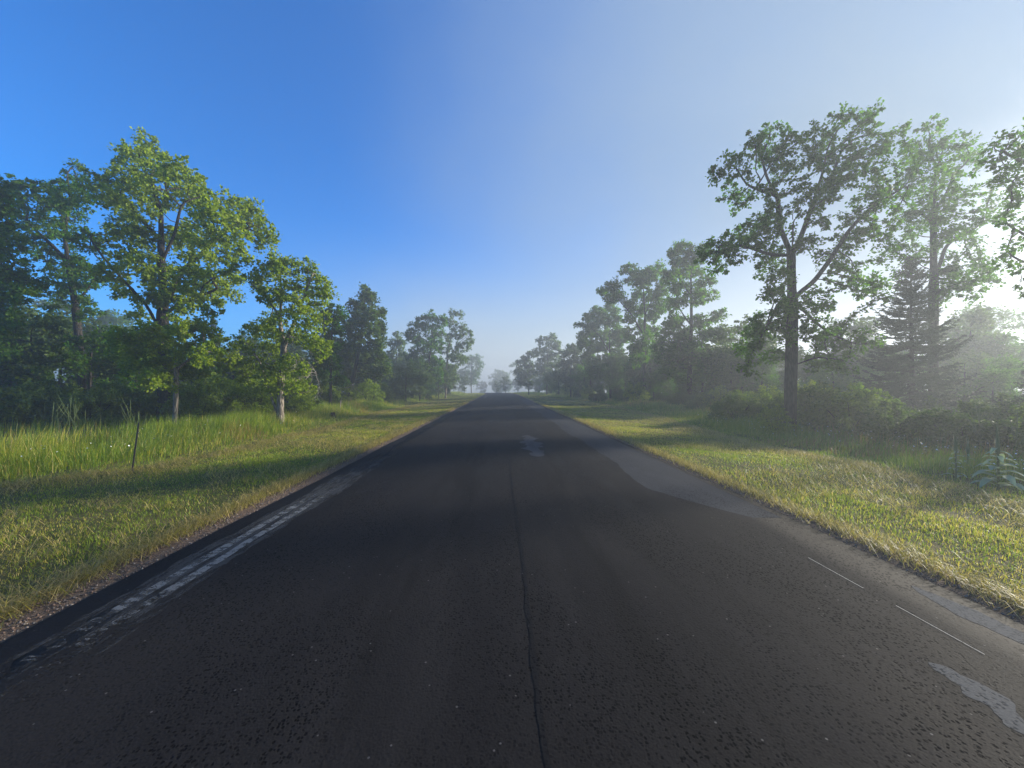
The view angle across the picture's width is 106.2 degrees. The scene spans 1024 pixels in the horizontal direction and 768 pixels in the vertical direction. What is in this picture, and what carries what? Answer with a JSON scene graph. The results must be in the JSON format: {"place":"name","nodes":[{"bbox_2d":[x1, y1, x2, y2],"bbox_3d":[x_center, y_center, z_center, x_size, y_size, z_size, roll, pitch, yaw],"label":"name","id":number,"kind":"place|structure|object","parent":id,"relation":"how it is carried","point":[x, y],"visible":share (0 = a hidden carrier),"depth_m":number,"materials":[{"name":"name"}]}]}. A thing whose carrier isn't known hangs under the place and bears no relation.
{"place":"outdoors","nodes":[
{"label":"outdoors","id":0,"kind":"place"},
{"bbox_2d":[0,393,485,642],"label":"shoulder","id":1,"kind":"object","parent":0,"point":[9,633],"visible":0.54,"depth_m":3.48},
{"bbox_2d":[0,412,1022,639],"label":"gravel","id":2,"kind":"structure","parent":1,"relation":"on","point":[144,566],"depth_m":3.63,"materials":[{"name":"grey gravel"}]},
{"bbox_2d":[385,331,408,383],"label":"maple tree","id":3,"kind":"object","parent":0,"point":[392,352],"visible":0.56,"depth_m":60.93,"materials":[{"name":"green plant"}]},
{"bbox_2d":[0,393,1023,767],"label":"road","id":4,"kind":"structure","parent":0,"point":[500,581],"depth_m":2.39,"materials":[{"name":"black asphalt"}]},
{"bbox_2d":[0,392,1023,613],"bbox_3d":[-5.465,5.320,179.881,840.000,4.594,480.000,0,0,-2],"label":"ground","id":5,"kind":"structure","parent":0,"point":[230,494],"depth_m":5.79,"materials":[{"name":"green plant"}]},
{"bbox_2d":[0,392,37,427],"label":"shrub","id":6,"kind":"object","parent":5,"relation":"on","point":[14,407],"visible":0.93,"depth_m":15.37,"materials":[{"name":"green plant"}]},
{"bbox_2d":[0,174,52,343],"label":"oak tree","id":7,"kind":"object","parent":5,"relation":"on","point":[16,282],"visible":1,"depth_m":15.89,"materials":[{"name":"green plant"}]},
{"bbox_2d":[0,388,56,428],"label":"shrub","id":8,"kind":"object","parent":5,"relation":"on","point":[39,400],"visible":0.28,"depth_m":16.23,"materials":[{"name":"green plant"}]},
{"bbox_2d":[0,336,60,422],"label":"young oak","id":9,"kind":"object","parent":5,"relation":"on","point":[7,356],"visible":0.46,"depth_m":17.70,"materials":[{"name":"green plant"}]},
{"bbox_2d":[0,304,73,388],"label":"young oak","id":10,"kind":"object","parent":5,"relation":"on","point":[25,308],"visible":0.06,"depth_m":23.44,"materials":[{"name":"green plant"}]},
{"bbox_2d":[14,297,66,370],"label":"maple tree","id":11,"kind":"object","parent":5,"relation":"on","point":[38,302],"visible":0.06,"depth_m":43.99,"materials":[{"name":"green plant"}]},
{"bbox_2d":[0,306,95,399],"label":"young oak","id":12,"kind":"object","parent":5,"relation":"on","point":[37,347],"visible":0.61,"depth_m":18.59,"materials":[{"name":"green plant"}]},
{"bbox_2d":[22,312,94,389],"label":"young oak","id":13,"kind":"object","parent":5,"relation":"on","point":[70,330],"visible":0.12,"depth_m":23.70,"materials":[{"name":"green plant"}]},
{"bbox_2d":[2,158,116,418],"bbox_3d":[-25.702,-5.586,21.779,8.099,15.204,3.722,0,0,17],"label":"oak tree","id":14,"kind":"object","parent":5,"relation":"on","point":[74,265],"visible":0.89,"depth_m":21.29,"materials":[{"name":"green plant"}]},
{"bbox_2d":[56,305,106,397],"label":"young oak","id":15,"kind":"object","parent":5,"relation":"on","point":[88,325],"visible":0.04,"depth_m":29.50,"materials":[{"name":"green plant"}]},
{"bbox_2d":[25,322,142,410],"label":"young oak","id":16,"kind":"object","parent":5,"relation":"on","point":[79,352],"visible":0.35,"depth_m":19.52,"materials":[{"name":"green plant"}]},
{"bbox_2d":[43,386,129,426],"bbox_3d":[-18.640,1.042,16.964,2.498,1.906,2.641,0,-1,-34],"label":"shrub","id":17,"kind":"object","parent":5,"relation":"on","point":[94,399],"visible":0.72,"depth_m":16.58,"materials":[{"name":"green plant"}]},
{"bbox_2d":[81,307,135,332],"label":"oak tree","id":18,"kind":"object","parent":5,"relation":"on","point":[112,318],"visible":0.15,"depth_m":49.88,"materials":[{"name":"green plant"}]},
{"bbox_2d":[81,378,158,423],"bbox_3d":[-18.355,0.844,18.380,3.054,2.329,3.228,0,0,-20],"label":"shrub","id":19,"kind":"object","parent":5,"relation":"on","point":[140,398],"visible":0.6,"depth_m":17.94,"materials":[{"name":"green plant"}]},
{"bbox_2d":[84,336,184,416],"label":"young oak","id":20,"kind":"object","parent":5,"relation":"on","point":[104,369],"visible":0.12,"depth_m":20.72,"materials":[{"name":"green plant"}]},
{"bbox_2d":[140,381,201,417],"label":"shrub","id":21,"kind":"object","parent":5,"relation":"on","point":[181,386],"visible":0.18,"depth_m":18.59,"materials":[{"name":"green plant"}]},
{"bbox_2d":[101,314,243,425],"bbox_3d":[-13.755,-0.484,15.292,6.456,4.746,3.346,0,0,20],"label":"young oak","id":22,"kind":"object","parent":5,"relation":"on","point":[151,342],"visible":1,"depth_m":14.70,"materials":[{"name":"green plant"}]},
{"bbox_2d":[69,126,282,420],"bbox_3d":[-16.257,-5.358,19.139,11.602,14.431,6.006,0,0,20],"label":"oak tree","id":23,"kind":"object","parent":5,"relation":"on","point":[160,273],"visible":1,"depth_m":17.82,"materials":[{"name":"green plant"}]},
{"bbox_2d":[156,381,238,425],"bbox_3d":[-13.816,0.931,16.962,2.776,2.117,2.935,0,-1,32],"label":"shrub","id":24,"kind":"object","parent":5,"relation":"on","point":[206,394],"visible":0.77,"depth_m":16.70,"materials":[{"name":"green plant"}]},
{"bbox_2d":[190,371,235,397],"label":"shrub","id":25,"kind":"object","parent":5,"relation":"on","point":[205,381],"visible":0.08,"depth_m":22.16,"materials":[{"name":"green plant"}]},
{"bbox_2d":[194,374,254,413],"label":"shrub","id":26,"kind":"object","parent":5,"relation":"on","point":[224,384],"visible":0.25,"depth_m":19.21,"materials":[{"name":"green plant"}]},
{"bbox_2d":[205,360,253,389],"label":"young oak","id":27,"kind":"object","parent":5,"relation":"on","point":[229,376],"visible":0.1,"depth_m":26.16,"materials":[{"name":"green plant"}]},
{"bbox_2d":[226,330,271,384],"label":"young oak","id":28,"kind":"object","parent":5,"relation":"on","point":[256,350],"visible":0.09,"depth_m":41.45,"materials":[{"name":"green plant"}]},
{"bbox_2d":[222,382,276,416],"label":"shrub","id":29,"kind":"object","parent":5,"relation":"on","point":[258,393],"visible":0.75,"depth_m":18.43,"materials":[{"name":"green plant"}]},
{"bbox_2d":[249,371,316,414],"bbox_3d":[-12.449,0.570,21.446,3.391,2.948,3.112,0,0,-3],"label":"shrub","id":30,"kind":"object","parent":5,"relation":"on","point":[293,402],"visible":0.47,"depth_m":21.08,"materials":[{"name":"green plant"}]},
{"bbox_2d":[230,248,341,425],"bbox_3d":[-10.105,-2.136,17.441,5.547,8.171,3.258,0,0,25],"label":"young oak","id":31,"kind":"object","parent":5,"relation":"on","point":[278,266],"visible":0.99,"depth_m":17.01,"materials":[{"name":"green plant"}]},
{"bbox_2d":[263,333,309,385],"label":"young oak","id":32,"kind":"object","parent":5,"relation":"on","point":[288,348],"visible":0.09,"depth_m":43.58,"materials":[{"name":"green plant"}]},
{"bbox_2d":[289,350,328,393],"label":"young oak","id":33,"kind":"object","parent":5,"relation":"on","point":[315,381],"visible":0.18,"depth_m":29.67,"materials":[{"name":"green plant"}]},
{"bbox_2d":[304,303,349,404],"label":"oak tree","id":34,"kind":"object","parent":5,"relation":"on","point":[330,364],"visible":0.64,"depth_m":27.52,"materials":[{"name":"green plant"}]},
{"bbox_2d":[312,389,342,404],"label":"shrub","id":35,"kind":"object","parent":5,"relation":"on","point":[324,395],"visible":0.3,"depth_m":28.51,"materials":[{"name":"green plant"}]},
{"bbox_2d":[333,282,395,401],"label":"oak tree","id":36,"kind":"object","parent":5,"relation":"on","point":[360,318],"visible":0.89,"depth_m":35.93,"materials":[{"name":"green plant"}]},
{"bbox_2d":[351,378,384,401],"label":"shrub","id":37,"kind":"object","parent":5,"relation":"on","point":[369,384],"visible":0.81,"depth_m":33.98,"materials":[{"name":"green plant"}]},
{"bbox_2d":[378,382,395,400],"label":"shrub","id":38,"kind":"object","parent":5,"relation":"on","point":[385,388],"visible":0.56,"depth_m":42.55,"materials":[{"name":"green plant"}]},
{"bbox_2d":[389,363,422,402],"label":"young oak","id":39,"kind":"object","parent":5,"relation":"on","point":[411,376],"visible":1,"depth_m":42.62,"materials":[{"name":"green plant"}]},
{"bbox_2d":[405,360,436,401],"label":"young oak","id":40,"kind":"object","parent":5,"relation":"on","point":[422,390],"visible":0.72,"depth_m":47.31,"materials":[{"name":"green plant"}]},
{"bbox_2d":[400,309,448,399],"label":"oak tree","id":41,"kind":"object","parent":5,"relation":"on","point":[431,345],"visible":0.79,"depth_m":53.34,"materials":[{"name":"green plant"}]},
{"bbox_2d":[431,365,450,398],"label":"young oak","id":42,"kind":"object","parent":5,"relation":"on","point":[439,389],"visible":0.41,"depth_m":57.20,"materials":[{"name":"green plant"}]},
{"bbox_2d":[436,308,474,397],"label":"oak tree","id":43,"kind":"object","parent":5,"relation":"on","point":[456,358],"visible":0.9,"depth_m":59.73,"materials":[{"name":"green plant"}]},
{"bbox_2d":[458,375,471,392],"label":"oak tree","id":44,"kind":"object","parent":5,"relation":"on","point":[464,383],"visible":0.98,"depth_m":97.14,"materials":[{"name":"green plant"}]},
{"bbox_2d":[456,353,485,392],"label":"oak tree","id":45,"kind":"object","parent":5,"relation":"on","point":[473,376],"visible":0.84,"depth_m":125.21,"materials":[{"name":"green plant"}]},
{"bbox_2d":[492,368,505,392],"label":"maple tree","id":46,"kind":"object","parent":5,"relation":"on","point":[498,377],"visible":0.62,"depth_m":184.24,"materials":[{"name":"plant"}]},
{"bbox_2d":[0,401,1023,630],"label":"dry clippings","id":47,"kind":"object","parent":5,"relation":"on","point":[194,522],"visible":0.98,"depth_m":5.74,"materials":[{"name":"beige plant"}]},
{"bbox_2d":[513,350,538,394],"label":"oak tree","id":48,"kind":"object","parent":5,"relation":"on","point":[522,376],"visible":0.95,"depth_m":81.50,"materials":[{"name":"green plant"}]},
{"bbox_2d":[530,332,563,393],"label":"oak tree","id":49,"kind":"object","parent":5,"relation":"on","point":[549,355],"visible":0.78,"depth_m":77.97,"materials":[{"name":"green plant"}]},
{"bbox_2d":[544,362,571,394],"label":"young oak","id":50,"kind":"object","parent":5,"relation":"on","point":[550,379],"visible":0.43,"depth_m":70.65,"materials":[{"name":"green plant"}]},
{"bbox_2d":[550,343,588,396],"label":"oak tree","id":51,"kind":"object","parent":5,"relation":"on","point":[573,360],"visible":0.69,"depth_m":61.82,"materials":[{"name":"green plant"}]},
{"bbox_2d":[569,364,593,393],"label":"young oak","id":52,"kind":"object","parent":5,"relation":"on","point":[581,377],"visible":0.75,"depth_m":55.80,"materials":[{"name":"green plant"}]},
{"bbox_2d":[588,389,607,401],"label":"shrub","id":53,"kind":"object","parent":5,"relation":"on","point":[598,397],"visible":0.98,"depth_m":45.41,"materials":[{"name":"green plant"}]},
{"bbox_2d":[573,303,631,398],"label":"oak tree","id":54,"kind":"object","parent":5,"relation":"on","point":[612,337],"visible":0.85,"depth_m":49.59,"materials":[{"name":"green plant"}]},
{"bbox_2d":[592,377,613,396],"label":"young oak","id":55,"kind":"object","parent":5,"relation":"on","point":[598,384],"visible":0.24,"depth_m":54.76,"materials":[{"name":"green plant"}]},
{"bbox_2d":[606,371,627,399],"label":"young oak","id":56,"kind":"object","parent":5,"relation":"on","point":[618,380],"visible":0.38,"depth_m":47.88,"materials":[{"name":"green plant"}]},
{"bbox_2d":[605,350,642,394],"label":"young oak","id":57,"kind":"object","parent":5,"relation":"on","point":[615,365],"visible":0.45,"depth_m":47.51,"materials":[{"name":"green plant"}]},
{"bbox_2d":[596,259,669,399],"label":"oak tree","id":58,"kind":"object","parent":5,"relation":"on","point":[643,279],"visible":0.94,"depth_m":37.89,"materials":[{"name":"green plant"}]},
{"bbox_2d":[619,362,652,397],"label":"young oak","id":59,"kind":"object","parent":5,"relation":"on","point":[632,378],"visible":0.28,"depth_m":43.48,"materials":[{"name":"green plant"}]},
{"bbox_2d":[622,381,651,401],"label":"shrub","id":60,"kind":"object","parent":5,"relation":"on","point":[642,396],"visible":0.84,"depth_m":37.00,"materials":[{"name":"green plant"}]},
{"bbox_2d":[623,337,662,392],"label":"young oak","id":61,"kind":"object","parent":5,"relation":"on","point":[635,370],"visible":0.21,"depth_m":42.14,"materials":[{"name":"green plant"}]},
{"bbox_2d":[640,369,671,400],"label":"young oak","id":62,"kind":"object","parent":5,"relation":"on","point":[653,379],"visible":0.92,"depth_m":37.82,"materials":[{"name":"green plant"}]},
{"bbox_2d":[650,350,683,393],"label":"young oak","id":63,"kind":"object","parent":5,"relation":"on","point":[667,387],"visible":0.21,"depth_m":38.80,"materials":[{"name":"green plant"}]},
{"bbox_2d":[648,239,733,393],"bbox_3d":[14.222,-4.822,30.337,5.378,13.478,6.662,0,-1,38],"label":"oak tree","id":64,"kind":"object","parent":5,"relation":"on","point":[673,322],"visible":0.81,"depth_m":29.76,"materials":[{"name":"green plant"}]},
{"bbox_2d":[683,392,713,409],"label":"shrub","id":65,"kind":"object","parent":5,"relation":"on","point":[699,400],"visible":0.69,"depth_m":25.46,"materials":[{"name":"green plant"}]},
{"bbox_2d":[666,323,744,396],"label":"young oak","id":66,"kind":"object","parent":5,"relation":"on","point":[709,386],"visible":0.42,"depth_m":29.55,"materials":[{"name":"green plant"}]},
{"bbox_2d":[702,384,731,404],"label":"shrub","id":67,"kind":"object","parent":5,"relation":"on","point":[717,392],"visible":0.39,"depth_m":25.07,"materials":[{"name":"green plant"}]},
{"bbox_2d":[706,389,762,420],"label":"shrub","id":68,"kind":"object","parent":5,"relation":"on","point":[737,401],"visible":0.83,"depth_m":18.08,"materials":[{"name":"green plant"}]},
{"bbox_2d":[700,314,784,394],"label":"young oak","id":69,"kind":"object","parent":5,"relation":"on","point":[769,345],"visible":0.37,"depth_m":27.18,"materials":[{"name":"green plant"}]},
{"bbox_2d":[734,358,782,398],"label":"young oak","id":70,"kind":"object","parent":5,"relation":"on","point":[764,367],"visible":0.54,"depth_m":25.01,"materials":[{"name":"green plant"}]},
{"bbox_2d":[742,384,781,410],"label":"shrub","id":71,"kind":"object","parent":5,"relation":"on","point":[761,392],"visible":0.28,"depth_m":20.47,"materials":[{"name":"green plant"}]},
{"bbox_2d":[756,403,796,433],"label":"shrub","id":72,"kind":"object","parent":5,"relation":"on","point":[766,423],"visible":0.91,"depth_m":13.38,"materials":[{"name":"green plant"}]},
{"bbox_2d":[746,392,811,420],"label":"shrub","id":73,"kind":"object","parent":5,"relation":"on","point":[770,403],"visible":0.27,"depth_m":16.74,"materials":[{"name":"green plant"}]},
{"bbox_2d":[773,345,812,391],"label":"young oak","id":74,"kind":"object","parent":5,"relation":"on","point":[801,371],"visible":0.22,"depth_m":28.06,"materials":[{"name":"green plant"}]},
{"bbox_2d":[692,97,924,428],"bbox_3d":[10.962,-4.310,13.973,8.687,12.432,4.042,0,0,-2],"label":"oak tree","id":75,"kind":"object","parent":5,"relation":"on","point":[789,306],"visible":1,"depth_m":13.90,"materials":[{"name":"green plant"}]},
{"bbox_2d":[797,368,834,387],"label":"young oak","id":76,"kind":"object","parent":5,"relation":"on","point":[802,382],"visible":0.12,"depth_m":29.62,"materials":[{"name":"green plant"}]},
{"bbox_2d":[780,380,881,433],"bbox_3d":[11.891,0.929,14.421,2.806,2.140,2.967,0,0,-9],"label":"shrub","id":77,"kind":"object","parent":5,"relation":"on","point":[807,397],"visible":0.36,"depth_m":14.28,"materials":[{"name":"green plant"}]},
{"bbox_2d":[805,359,863,391],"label":"young oak","id":78,"kind":"object","parent":5,"relation":"on","point":[839,381],"visible":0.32,"depth_m":24.52,"materials":[{"name":"green plant"}]},
{"bbox_2d":[797,382,905,433],"bbox_3d":[11.497,0.934,13.098,2.828,2.041,2.676,0,0,-8],"label":"shrub","id":79,"kind":"object","parent":5,"relation":"on","point":[866,399],"visible":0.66,"depth_m":12.77,"materials":[{"name":"green plant"}]},
{"bbox_2d":[808,315,901,393],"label":"young oak","id":80,"kind":"object","parent":5,"relation":"on","point":[858,324],"visible":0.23,"depth_m":30.05,"materials":[{"name":"green plant"}]},
{"bbox_2d":[834,362,878,393],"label":"young oak","id":81,"kind":"object","parent":5,"relation":"on","point":[862,373],"visible":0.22,"depth_m":27.32,"materials":[{"name":"green plant"}]},
{"bbox_2d":[862,351,927,402],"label":"young oak","id":82,"kind":"object","parent":5,"relation":"on","point":[901,397],"visible":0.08,"depth_m":28.31,"materials":[{"name":"green plant"}]},
{"bbox_2d":[853,401,955,445],"bbox_3d":[11.354,1.238,11.280,2.169,1.483,2.139,0,0,12],"label":"shrub","id":83,"kind":"object","parent":5,"relation":"on","point":[901,426],"visible":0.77,"depth_m":11.22,"materials":[{"name":"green plant"}]},
{"bbox_2d":[839,255,987,412],"bbox_3d":[17.934,-1.495,17.256,4.982,8.488,4.918,0,-1,-28],"label":"spruce tree","id":84,"kind":"object","parent":5,"relation":"on","point":[910,378],"visible":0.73,"depth_m":16.75,"materials":[{"name":"green plant"}]},
{"bbox_2d":[898,395,948,414],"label":"shrub","id":85,"kind":"object","parent":5,"relation":"on","point":[931,403],"visible":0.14,"depth_m":15.55,"materials":[{"name":"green plant"}]},
{"bbox_2d":[868,113,1020,391],"bbox_3d":[20.364,-5.206,17.911,8.454,14.277,4.171,0,0,-26],"label":"oak tree","id":86,"kind":"object","parent":5,"relation":"on","point":[933,219],"visible":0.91,"depth_m":17.28,"materials":[{"name":"green plant"}]},
{"bbox_2d":[941,430,966,481],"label":"mullein plant","id":87,"kind":"object","parent":5,"relation":"on","point":[955,451],"visible":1,"depth_m":6.72,"materials":[{"name":"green plant"}]},
{"bbox_2d":[907,401,1023,456],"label":"shrub","id":88,"kind":"object","parent":5,"relation":"on","point":[987,432],"visible":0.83,"depth_m":9.98,"materials":[{"name":"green plant"}]},
{"bbox_2d":[939,349,1005,411],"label":"young oak","id":89,"kind":"object","parent":5,"relation":"on","point":[969,359],"visible":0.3,"depth_m":22.61,"materials":[{"name":"green plant"}]},
{"bbox_2d":[949,351,1009,397],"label":"young oak","id":90,"kind":"object","parent":5,"relation":"on","point":[966,365],"visible":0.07,"depth_m":25.37,"materials":[{"name":"green plant"}]},
{"bbox_2d":[939,302,1020,397],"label":"young oak","id":91,"kind":"object","parent":5,"relation":"on","point":[978,343],"visible":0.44,"depth_m":26.70,"materials":[{"name":"green plant"}]},
{"bbox_2d":[947,401,1016,448],"bbox_3d":[13.867,1.240,11.309,2.149,1.490,2.179,0,0,5],"label":"shrub","id":92,"kind":"object","parent":5,"relation":"on","point":[988,415],"visible":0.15,"depth_m":11.08,"materials":[{"name":"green plant"}]},
{"bbox_2d":[945,304,1023,365],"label":"oak tree","id":93,"kind":"object","parent":5,"relation":"on","point":[1019,325],"visible":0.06,"depth_m":36.60,"materials":[{"name":"green plant"}]},
{"bbox_2d":[948,327,1023,390],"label":"young oak","id":94,"kind":"object","parent":5,"relation":"on","point":[1014,338],"visible":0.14,"depth_m":26.83,"materials":[{"name":"green plant"}]},
{"bbox_2d":[955,392,1021,419],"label":"shrub","id":95,"kind":"object","parent":5,"relation":"on","point":[1000,396],"visible":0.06,"depth_m":13.73,"materials":[{"name":"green plant"}]},
{"bbox_2d":[956,364,1023,407],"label":"young oak","id":96,"kind":"object","parent":5,"relation":"on","point":[992,384],"visible":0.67,"depth_m":18.96,"materials":[{"name":"green plant"}]},
{"bbox_2d":[963,117,1023,299],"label":"oak tree","id":97,"kind":"object","parent":5,"relation":"on","point":[1015,193],"visible":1,"depth_m":10.78,"materials":[{"name":"green plant"}]},
{"bbox_2d":[969,423,1023,491],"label":"mullein plant","id":98,"kind":"object","parent":5,"relation":"on","point":[983,481],"visible":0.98,"depth_m":6.07,"materials":[{"name":"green plant"}]},
{"bbox_2d":[972,352,1023,404],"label":"young oak","id":99,"kind":"object","parent":5,"relation":"on","point":[1006,363],"visible":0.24,"depth_m":20.96,"materials":[{"name":"green plant"}]},
{"bbox_2d":[983,363,1023,406],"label":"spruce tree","id":100,"kind":"object","parent":5,"relation":"on","point":[1015,397],"visible":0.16,"depth_m":13.04,"materials":[{"name":"plant"}]},
{"bbox_2d":[998,402,1023,449],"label":"shrub","id":101,"kind":"object","parent":5,"relation":"on","point":[1018,408],"visible":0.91,"depth_m":8.77,"materials":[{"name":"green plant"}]},
{"bbox_2d":[0,391,1023,501],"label":"tall grass","id":102,"kind":"structure","parent":0,"point":[239,423],"depth_m":11.57,"materials":[{"name":"green plant"}]},
{"bbox_2d":[0,0,1023,392],"label":"sky","id":103,"kind":"structure","parent":0,"point":[498,162],"materials":[{"name":"blue"}]},
{"bbox_2d":[513,393,1023,624],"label":"shoulder","id":104,"kind":"object","parent":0,"point":[895,562],"visible":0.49,"depth_m":3.67},
{"bbox_2d":[992,406,1023,461],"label":"mullein stalk","id":105,"kind":"object","parent":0,"point":[1012,432],"visible":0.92,"depth_m":7.73,"materials":[{"name":"green plant"}]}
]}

